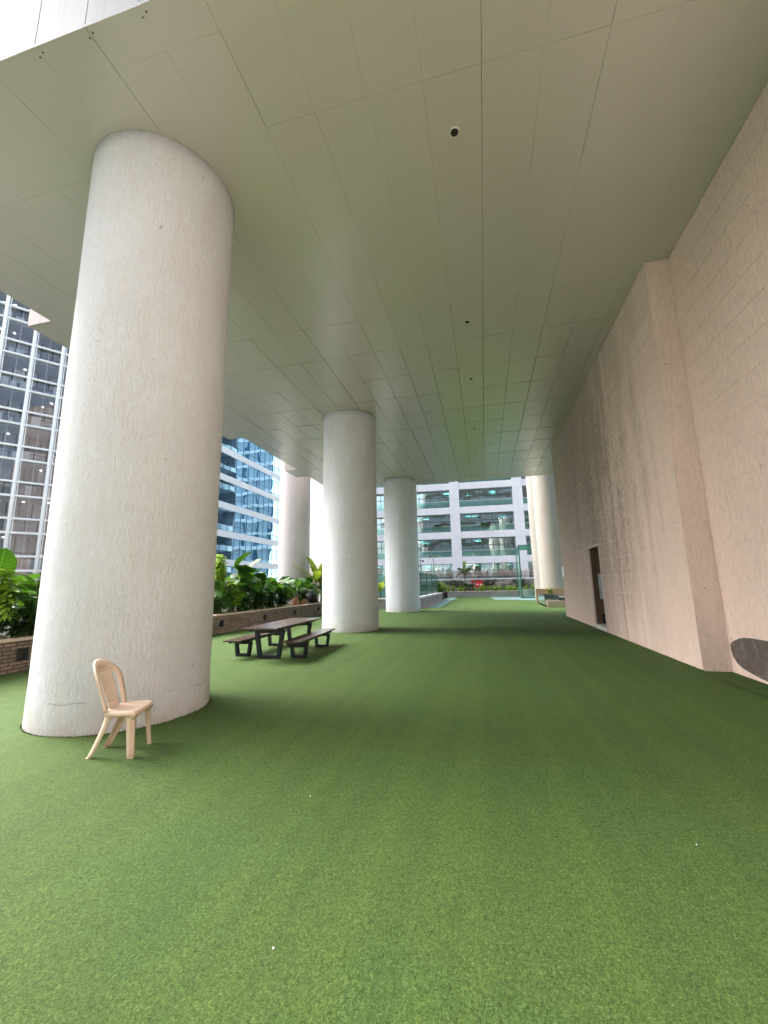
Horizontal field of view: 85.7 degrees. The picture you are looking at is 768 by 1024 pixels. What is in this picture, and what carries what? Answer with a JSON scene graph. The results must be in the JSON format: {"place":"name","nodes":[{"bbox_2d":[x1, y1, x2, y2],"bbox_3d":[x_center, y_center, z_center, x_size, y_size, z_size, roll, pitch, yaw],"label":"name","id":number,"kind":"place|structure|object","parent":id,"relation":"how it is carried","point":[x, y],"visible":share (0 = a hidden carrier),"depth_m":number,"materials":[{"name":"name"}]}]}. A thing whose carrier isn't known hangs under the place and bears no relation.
{"place":"outdoors","nodes":[
{"label":"outdoors","id":0,"kind":"place"},
{"bbox_2d":[0,291,68,626],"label":"atrium building","id":1,"kind":"structure","parent":0,"point":[33,366],"depth_m":48.50,"materials":[{"name":"paint"}]},
{"bbox_2d":[216,436,280,605],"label":"glass building","id":2,"kind":"structure","parent":0,"point":[249,503],"depth_m":65.36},
{"bbox_2d":[216,536,278,563],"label":"window","id":3,"kind":"structure","parent":2,"relation":"in","point":[232,549],"depth_m":63.95,"materials":[{"name":"blue glass"}]},
{"bbox_2d":[217,507,278,540],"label":"window","id":4,"kind":"structure","parent":2,"relation":"in","point":[228,520],"depth_m":64.31,"materials":[{"name":"blue glass"}]},
{"bbox_2d":[219,479,279,518],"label":"window","id":5,"kind":"structure","parent":2,"relation":"in","point":[229,493],"depth_m":65.04,"materials":[{"name":"blue glass"}]},
{"bbox_2d":[220,452,279,496],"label":"window","id":6,"kind":"structure","parent":2,"relation":"in","point":[230,466],"depth_m":65.74,"materials":[{"name":"blue glass"}]},
{"bbox_2d":[225,566,277,581],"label":"window","id":7,"kind":"structure","parent":2,"relation":"in","point":[231,570],"depth_m":68.59,"materials":[{"name":"blue glass"}]},
{"bbox_2d":[222,436,280,474],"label":"window","id":8,"kind":"structure","parent":2,"relation":"in","point":[241,446],"depth_m":67.75,"materials":[{"name":"blue glass"}]},
{"bbox_2d":[309,479,322,592],"label":"sky","id":9,"kind":"structure","parent":0,"point":[316,505],"materials":[{"name":"white"}]},
{"bbox_2d":[0,597,767,1023],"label":"turf","id":10,"kind":"structure","parent":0,"point":[520,813],"depth_m":2.71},
{"bbox_2d":[85,659,152,758],"bbox_3d":[-2.795,2.033,4.373,0.550,0.924,0.446,0,-10,-5],"label":"plastic chair","id":11,"kind":"object","parent":10,"relation":"on","point":[129,712],"visible":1,"depth_m":4.35,"materials":[{"name":"beige plastic"}]},
{"bbox_2d":[0,602,321,674],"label":"brick planter","id":12,"kind":"object","parent":10,"relation":"on","point":[15,655],"visible":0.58,"depth_m":15.72,"materials":[{"name":"brick"}]},
{"bbox_2d":[0,601,319,639],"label":"planter soil","id":13,"kind":"structure","parent":12,"relation":"in","point":[2,636],"depth_m":19.95,"materials":[{"name":"brown soil"}]},
{"bbox_2d":[0,568,23,621],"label":"lime bush","id":14,"kind":"object","parent":13,"relation":"on","point":[5,583],"visible":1,"depth_m":8.93,"materials":[{"name":"green plant"}]},
{"bbox_2d":[0,601,36,638],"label":"undergrowth plant","id":15,"kind":"object","parent":13,"relation":"on","point":[21,628],"visible":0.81,"depth_m":9.28,"materials":[{"name":"green plant"}]},
{"bbox_2d":[0,548,38,608],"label":"elephant ear plant","id":16,"kind":"object","parent":13,"relation":"on","point":[8,560],"visible":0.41,"depth_m":9.37,"materials":[{"name":"green plant"}]},
{"bbox_2d":[2,578,40,631],"bbox_3d":[-8.080,2.240,9.752,1.279,1.456,2.105,3,-11,-21],"label":"elephant ear plant","id":17,"kind":"object","parent":13,"relation":"on","point":[33,595],"visible":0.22,"depth_m":9.82,"materials":[{"name":"green plant"}]},
{"bbox_2d":[17,573,40,589],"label":"elephant ear plant","id":18,"kind":"object","parent":13,"relation":"on","point":[32,577],"visible":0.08,"depth_m":10.79,"materials":[{"name":"green plant"}]},
{"bbox_2d":[0,602,314,638],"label":"ground cover","id":19,"kind":"object","parent":13,"relation":"on","point":[213,614],"visible":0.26,"depth_m":16.96,"materials":[{"name":"brown plant"}]},
{"bbox_2d":[213,592,223,613],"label":"undergrowth plant","id":20,"kind":"object","parent":13,"relation":"on","point":[216,606],"visible":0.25,"depth_m":15.81,"materials":[{"name":"green plant"}]},
{"bbox_2d":[214,579,225,613],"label":"elephant ear plant","id":21,"kind":"object","parent":13,"relation":"on","point":[219,588],"visible":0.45,"depth_m":16.04,"materials":[{"name":"green plant"}]},
{"bbox_2d":[215,554,227,612],"bbox_3d":[-6.642,2.927,16.669,0.862,2.451,1.057,-3,-10,13],"label":"lime bush","id":22,"kind":"object","parent":13,"relation":"on","point":[220,570],"visible":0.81,"depth_m":16.60,"materials":[{"name":"green plant"}]},
{"bbox_2d":[226,581,242,610],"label":"lime bush","id":23,"kind":"object","parent":13,"relation":"on","point":[236,599],"visible":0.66,"depth_m":17.25,"materials":[{"name":"green plant"}]},
{"bbox_2d":[221,578,248,612],"bbox_3d":[-6.459,3.469,17.076,1.686,1.528,1.541,2,-10,-17],"label":"elephant ear plant","id":24,"kind":"object","parent":13,"relation":"on","point":[226,602],"visible":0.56,"depth_m":16.90,"materials":[{"name":"green plant"}]},
{"bbox_2d":[215,552,257,601],"bbox_3d":[-6.546,3.068,17.998,2.227,2.640,2.343,-3,-10,13],"label":"elephant ear plant","id":25,"kind":"object","parent":13,"relation":"on","point":[237,566],"visible":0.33,"depth_m":17.90,"materials":[{"name":"green plant"}]},
{"bbox_2d":[234,590,252,611],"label":"undergrowth plant","id":26,"kind":"object","parent":13,"relation":"on","point":[245,601],"visible":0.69,"depth_m":17.59,"materials":[{"name":"green plant"}]},
{"bbox_2d":[230,558,262,591],"bbox_3d":[-6.442,3.336,18.903,2.353,2.429,1.771,-7,-12,32],"label":"elephant ear plant","id":27,"kind":"object","parent":13,"relation":"on","point":[249,577],"visible":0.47,"depth_m":18.42,"materials":[{"name":"green plant"}]},
{"bbox_2d":[234,577,262,610],"bbox_3d":[-6.021,3.653,18.351,1.412,1.594,1.805,4,-11,-25],"label":"elephant ear plant","id":28,"kind":"object","parent":13,"relation":"on","point":[249,589],"visible":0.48,"depth_m":18.54,"materials":[{"name":"green plant"}]},
{"bbox_2d":[249,591,269,609],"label":"undergrowth plant","id":29,"kind":"object","parent":13,"relation":"on","point":[258,603],"visible":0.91,"depth_m":18.83,"materials":[{"name":"green plant"}]},
{"bbox_2d":[248,579,271,608],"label":"elephant ear plant","id":30,"kind":"object","parent":13,"relation":"on","point":[249,604],"visible":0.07,"depth_m":21.18,"materials":[{"name":"green plant"}]},
{"bbox_2d":[252,568,268,609],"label":"elephant ear plant","id":31,"kind":"object","parent":13,"relation":"on","point":[262,575],"visible":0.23,"depth_m":19.54,"materials":[{"name":"green plant"}]},
{"bbox_2d":[251,577,278,599],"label":"elephant ear plant","id":32,"kind":"object","parent":13,"relation":"on","point":[257,593],"visible":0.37,"depth_m":19.00,"materials":[{"name":"green plant"}]},
{"bbox_2d":[262,590,278,608],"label":"undergrowth plant","id":33,"kind":"object","parent":13,"relation":"on","point":[271,601],"visible":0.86,"depth_m":20.05,"materials":[{"name":"green plant"}]},
{"bbox_2d":[261,580,283,594],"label":"elephant ear plant","id":34,"kind":"object","parent":13,"relation":"on","point":[273,587],"visible":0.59,"depth_m":20.41,"materials":[{"name":"green plant"}]},
{"bbox_2d":[269,577,294,606],"bbox_3d":[-5.321,4.215,21.734,1.136,1.638,1.869,-8,-12,33],"label":"elephant ear plant","id":35,"kind":"object","parent":13,"relation":"on","point":[285,582],"visible":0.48,"depth_m":21.85,"materials":[{"name":"green plant"}]},
{"bbox_2d":[275,589,288,606],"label":"undergrowth plant","id":36,"kind":"object","parent":13,"relation":"on","point":[282,599],"visible":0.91,"depth_m":21.37,"materials":[{"name":"green plant"}]},
{"bbox_2d":[279,576,311,598],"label":"elephant ear plant","id":37,"kind":"object","parent":13,"relation":"on","point":[298,584],"visible":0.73,"depth_m":23.34,"materials":[{"name":"green plant"}]},
{"bbox_2d":[292,597,298,605],"bbox_3d":[-4.821,4.946,22.601,0.381,0.574,0.520,-3,-10,13],"label":"rock","id":38,"kind":"object","parent":13,"relation":"on","point":[295,600],"visible":0.77,"depth_m":22.43,"materials":[{"name":"stone"}]},
{"bbox_2d":[296,588,310,604],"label":"undergrowth plant","id":39,"kind":"object","parent":13,"relation":"on","point":[301,594],"visible":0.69,"depth_m":23.76,"materials":[{"name":"green plant"}]},
{"bbox_2d":[290,576,318,591],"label":"elephant ear plant","id":40,"kind":"object","parent":13,"relation":"on","point":[310,579],"visible":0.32,"depth_m":25.51,"materials":[{"name":"green plant"}]},
{"bbox_2d":[293,583,315,600],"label":"elephant ear plant","id":41,"kind":"object","parent":13,"relation":"on","point":[310,588],"visible":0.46,"depth_m":24.30,"materials":[{"name":"green plant"}]},
{"bbox_2d":[292,557,321,602],"bbox_3d":[-4.392,4.474,27.727,2.501,3.169,2.448,-8,-12,35],"label":"banana plant","id":42,"kind":"object","parent":13,"relation":"on","point":[317,573],"visible":0.8,"depth_m":27.62,"materials":[{"name":"green plant"}]},
{"bbox_2d":[307,591,317,603],"bbox_3d":[-4.329,5.169,24.939,0.665,0.853,0.666,-3,-10,13],"label":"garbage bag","id":43,"kind":"object","parent":13,"relation":"on","point":[312,597],"visible":0.77,"depth_m":24.73,"materials":[{"name":"black plastic"}]},
{"bbox_2d":[308,585,321,602],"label":"elephant ear plant","id":44,"kind":"object","parent":13,"relation":"on","point":[318,592],"visible":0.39,"depth_m":26.54,"materials":[{"name":"green plant"}]},
{"bbox_2d":[310,567,321,601],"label":"banana plant","id":45,"kind":"object","parent":13,"relation":"on","point":[320,581],"visible":0.34,"depth_m":28.26,"materials":[{"name":"green plant"}]},
{"bbox_2d":[223,629,286,656],"bbox_3d":[-3.290,3.467,11.034,0.440,0.435,2.900,-3,-10,11],"label":"bench","id":46,"kind":"object","parent":10,"relation":"on","point":[246,639],"visible":0.58,"depth_m":10.16,"materials":[{"name":"brown wood"}]},
{"bbox_2d":[241,618,320,658],"bbox_3d":[-2.547,3.238,10.706,0.874,0.745,3.000,-3,-10,10],"label":"picnic table","id":47,"kind":"object","parent":10,"relation":"on","point":[279,626],"visible":0.98,"depth_m":9.83,"materials":[{"name":"brown wood"}]},
{"bbox_2d":[281,628,334,657],"bbox_3d":[-1.868,3.377,10.673,0.441,0.435,2.900,-3,-10,9],"label":"bench","id":48,"kind":"object","parent":10,"relation":"on","point":[303,639],"visible":1,"depth_m":10.04,"materials":[{"name":"brown wood"}]},
{"bbox_2d":[20,611,704,736],"bbox_3d":[2.529,4.290,15.144,10.034,0.032,23.478,-3,-10,13],"label":"turf fringe","id":49,"kind":"object","parent":10,"relation":"on","point":[21,729],"visible":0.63,"depth_m":6.17,"materials":[{"name":"green plastic"}]},
{"bbox_2d":[378,593,441,608],"bbox_3d":[1.978,7.887,37.432,4.970,0.730,17.130,-3,-10,13],"label":"slate planter","id":50,"kind":"object","parent":10,"relation":"on","point":[427,599],"visible":0.4,"depth_m":32.71,"materials":[{"name":"stone"}]},
{"bbox_2d":[378,580,385,597],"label":"banana plant","id":51,"kind":"object","parent":50,"relation":"in","point":[381,585],"visible":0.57,"depth_m":31.77,"materials":[{"name":"green plant"}]},
{"bbox_2d":[419,572,437,595],"bbox_3d":[3.937,6.418,36.859,0.070,1.888,14.670,-3,-10,13],"label":"glass fence","id":52,"kind":"object","parent":50,"relation":"on","point":[428,583],"visible":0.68,"depth_m":36.69,"materials":[{"name":"teal glass"}]},
{"bbox_2d":[421,599,444,607],"bbox_3d":[4.583,8.102,36.881,0.380,0.001,16.900,-3,-10,13],"label":"paving edge","id":53,"kind":"object","parent":10,"relation":"on","point":[432,604],"visible":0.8,"depth_m":34.17,"materials":[{"name":"grey concrete"}]},
{"bbox_2d":[426,597,456,607],"bbox_3d":[5.989,8.657,40.148,1.150,0.001,22.200,-3,-10,13],"label":"blue strip","id":54,"kind":"object","parent":10,"relation":"on","point":[442,603],"visible":1,"depth_m":35.66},
{"bbox_2d":[491,597,535,599],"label":"blue area","id":55,"kind":"object","parent":10,"relation":"on","point":[507,598],"visible":0.4,"depth_m":43.58,"materials":[{"name":"blue"}]},
{"bbox_2d":[515,545,534,597],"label":"green frame screen","id":56,"kind":"object","parent":55,"relation":"on","point":[518,565],"visible":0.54,"depth_m":46.14,"materials":[{"name":"teal metal"}]},
{"bbox_2d":[540,594,555,604],"bbox_3d":[11.880,6.360,29.980,0.920,0.780,1.200,-3,-10,13],"label":"steel planter","id":57,"kind":"object","parent":10,"relation":"on","point":[541,597],"visible":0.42,"depth_m":30.37,"materials":[{"name":"metal"}]},
{"bbox_2d":[546,587,554,594],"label":"shrub","id":58,"kind":"object","parent":57,"relation":"on","point":[549,591],"visible":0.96,"depth_m":30.00,"materials":[{"name":"green plant"}]},
{"bbox_2d":[535,588,564,602],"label":"wall","id":59,"kind":"structure","parent":10,"relation":"on","point":[559,592],"depth_m":33.27,"materials":[{"name":"beige stone"}]},
{"bbox_2d":[551,82,767,683],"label":"textured wall","id":60,"kind":"structure","parent":10,"relation":"on","point":[659,450],"depth_m":8.13,"materials":[{"name":"paint"}]},
{"bbox_2d":[595,548,605,622],"bbox_3d":[8.166,2.616,14.819,0.899,2.670,0.075,-3,-10,13],"label":"door","id":61,"kind":"structure","parent":60,"relation":"in","point":[596,549],"depth_m":14.87,"materials":[{"name":"black metal"}]},
{"bbox_2d":[703,671,766,697],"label":"turf seam","id":62,"kind":"object","parent":10,"relation":"on","point":[735,685],"visible":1,"depth_m":6.51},
{"bbox_2d":[438,590,534,598],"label":"slate wall","id":63,"kind":"structure","parent":0,"point":[526,593],"depth_m":49.99,"materials":[{"name":"stone"}]},
{"bbox_2d":[438,582,448,592],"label":"shrub","id":64,"kind":"object","parent":63,"relation":"on","point":[442,587],"visible":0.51,"depth_m":52.26,"materials":[{"name":"green plant"}]},
{"bbox_2d":[455,561,472,588],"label":"palm tree","id":65,"kind":"object","parent":63,"relation":"on","point":[465,570],"visible":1,"depth_m":52.64,"materials":[{"name":"green plant"}]},
{"bbox_2d":[459,583,474,590],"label":"shrub","id":66,"kind":"object","parent":63,"relation":"on","point":[468,585],"visible":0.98,"depth_m":51.78,"materials":[{"name":"green plant"}]},
{"bbox_2d":[475,580,482,590],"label":"fire cabinet","id":67,"kind":"object","parent":63,"relation":"on","point":[477,583],"visible":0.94,"depth_m":51.67,"materials":[{"name":"red metal"}]},
{"bbox_2d":[542,595,558,606],"bbox_3d":[11.537,6.139,28.693,0.920,0.780,1.200,-3,-10,13],"label":"steel planter","id":68,"kind":"object","parent":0,"point":[545,598],"visible":0.69,"depth_m":28.18,"materials":[{"name":"metal"}]},
{"bbox_2d":[547,601,565,607],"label":"wall","id":69,"kind":"structure","parent":0,"point":[555,603],"depth_m":27.24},
{"bbox_2d":[559,596,564,600],"bbox_3d":[12.859,6.246,28.978,1.250,0.620,2.400,-3,-10,13],"label":"dark box","id":70,"kind":"object","parent":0,"point":[561,598],"visible":0.12,"depth_m":28.01,"materials":[{"name":"grey"}]},
{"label":"deck","id":71,"kind":"structure","parent":0,"visible":0},
{"bbox_2d":[22,130,233,736],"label":"column","id":72,"kind":"structure","parent":71,"relation":"on","point":[127,584],"depth_m":5.64,"materials":[{"name":"paint"}]},
{"bbox_2d":[0,0,767,487],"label":"tower building","id":73,"kind":"structure","parent":72,"relation":"on","point":[528,222],"depth_m":6.97,"materials":[{"name":"paint"}]},
{"bbox_2d":[449,126,459,137],"bbox_3d":[1.079,-5.824,6.345,0.166,0.030,0.166,-3,-10,13],"label":"downlight","id":74,"kind":"object","parent":73,"relation":"attached to","point":[454,132],"visible":1,"depth_m":6.34,"materials":[{"name":"metal"}]},
{"bbox_2d":[278,461,310,602],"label":"column","id":75,"kind":"structure","parent":71,"relation":"on","point":[294,524],"depth_m":28.58,"materials":[{"name":"white paint"}]},
{"bbox_2d":[322,409,378,632],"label":"column","id":76,"kind":"structure","parent":71,"relation":"on","point":[349,576],"depth_m":15.65,"materials":[{"name":"paint"}]},
{"bbox_2d":[384,477,420,611],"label":"column","id":77,"kind":"structure","parent":71,"relation":"on","point":[402,582],"depth_m":26.05,"materials":[{"name":"paint"}]},
{"bbox_2d":[378,577,533,581],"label":"ledge","id":78,"kind":"object","parent":71,"relation":"on","point":[477,578],"visible":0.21,"depth_m":55.38,"materials":[{"name":"white paint"}]},
{"bbox_2d":[378,578,534,596],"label":"creeper wall","id":79,"kind":"structure","parent":71,"relation":"on","point":[504,583],"depth_m":54.34,"materials":[{"name":"plant"}]},
{"bbox_2d":[421,568,532,578],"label":"stick fence","id":80,"kind":"object","parent":71,"relation":"on","point":[473,573],"visible":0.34,"depth_m":56.26,"materials":[{"name":"grey wood"}]},
{"bbox_2d":[526,476,540,597],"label":"column","id":81,"kind":"structure","parent":71,"relation":"on","point":[536,574],"depth_m":44.71,"materials":[{"name":"beige paint"}]},
{"bbox_2d":[531,475,563,588],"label":"column","id":82,"kind":"structure","parent":71,"relation":"on","point":[547,536],"depth_m":34.21,"materials":[{"name":"beige paint"}]},
{"label":"ground","id":83,"kind":"structure","parent":0,"visible":0},
{"bbox_2d":[376,477,533,580],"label":"office building","id":84,"kind":"structure","parent":83,"relation":"on","point":[460,511],"depth_m":64.47,"materials":[{"name":"white concrete"}]},
{"bbox_2d":[377,518,383,534],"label":"window","id":85,"kind":"structure","parent":84,"relation":"in","point":[380,521],"depth_m":67.50,"materials":[{"name":"clear glass"}]},
{"bbox_2d":[377,495,383,510],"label":"window","id":86,"kind":"structure","parent":84,"relation":"in","point":[380,498],"depth_m":68.18,"materials":[{"name":"glass"}]},
{"bbox_2d":[377,542,384,558],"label":"window","id":87,"kind":"structure","parent":84,"relation":"in","point":[380,545],"depth_m":66.79,"materials":[{"name":"teal glass"}]},
{"bbox_2d":[378,566,384,579],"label":"window","id":88,"kind":"structure","parent":84,"relation":"in","point":[381,569],"depth_m":66.19,"materials":[{"name":"glass"}]},
{"bbox_2d":[417,491,449,508],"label":"window","id":89,"kind":"structure","parent":84,"relation":"in","point":[441,498],"depth_m":66.63,"materials":[{"name":"glass"}]},
{"bbox_2d":[418,482,448,484],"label":"window","id":90,"kind":"structure","parent":84,"relation":"in","point":[445,482],"depth_m":67.06,"materials":[{"name":"glass"}]},
{"bbox_2d":[417,515,450,532],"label":"window","id":91,"kind":"structure","parent":84,"relation":"in","point":[426,524],"depth_m":65.97,"materials":[{"name":"clear glass"}]},
{"bbox_2d":[418,539,451,557],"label":"window","id":92,"kind":"structure","parent":84,"relation":"in","point":[444,546],"depth_m":65.28,"materials":[{"name":"teal glass"}]},
{"bbox_2d":[419,564,452,580],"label":"window","id":93,"kind":"structure","parent":84,"relation":"in","point":[442,567],"depth_m":64.63,"materials":[{"name":"glass"}]},
{"bbox_2d":[458,478,510,482],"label":"window","id":94,"kind":"structure","parent":84,"relation":"in","point":[499,478],"depth_m":65.58,"materials":[{"name":"clear glass"}]},
{"bbox_2d":[459,488,511,507],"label":"window","id":95,"kind":"structure","parent":84,"relation":"in","point":[497,495],"depth_m":65.17,"materials":[{"name":"glass"}]},
{"bbox_2d":[481,522,490,530],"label":"potted palm","id":96,"kind":"object","parent":84,"relation":"on","point":[487,523],"visible":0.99,"depth_m":63.74,"materials":[{"name":"green plant"}]},
{"bbox_2d":[460,512,513,531],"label":"window","id":97,"kind":"structure","parent":84,"relation":"in","point":[472,522],"depth_m":64.49,"materials":[{"name":"glass"}]},
{"bbox_2d":[461,537,515,556],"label":"window","id":98,"kind":"structure","parent":84,"relation":"in","point":[502,544],"depth_m":63.80,"materials":[{"name":"teal glass"}]},
{"bbox_2d":[462,562,516,579],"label":"window","id":99,"kind":"structure","parent":84,"relation":"in","point":[477,566],"depth_m":63.12,"materials":[{"name":"glass"}]},
{"bbox_2d":[522,487,527,503],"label":"window","id":100,"kind":"structure","parent":84,"relation":"in","point":[524,489],"depth_m":64.12,"materials":[{"name":"glass"}]},
{"bbox_2d":[524,511,529,528],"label":"window","id":101,"kind":"structure","parent":84,"relation":"in","point":[526,515],"depth_m":63.44,"materials":[{"name":"glass"}]},
{"bbox_2d":[526,536,531,554],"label":"window","id":102,"kind":"structure","parent":84,"relation":"in","point":[528,540],"depth_m":62.80,"materials":[{"name":"glass"}]},
{"bbox_2d":[528,562,533,576],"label":"window","id":103,"kind":"structure","parent":84,"relation":"in","point":[530,565],"depth_m":62.18,"materials":[{"name":"glass"}]}
]}

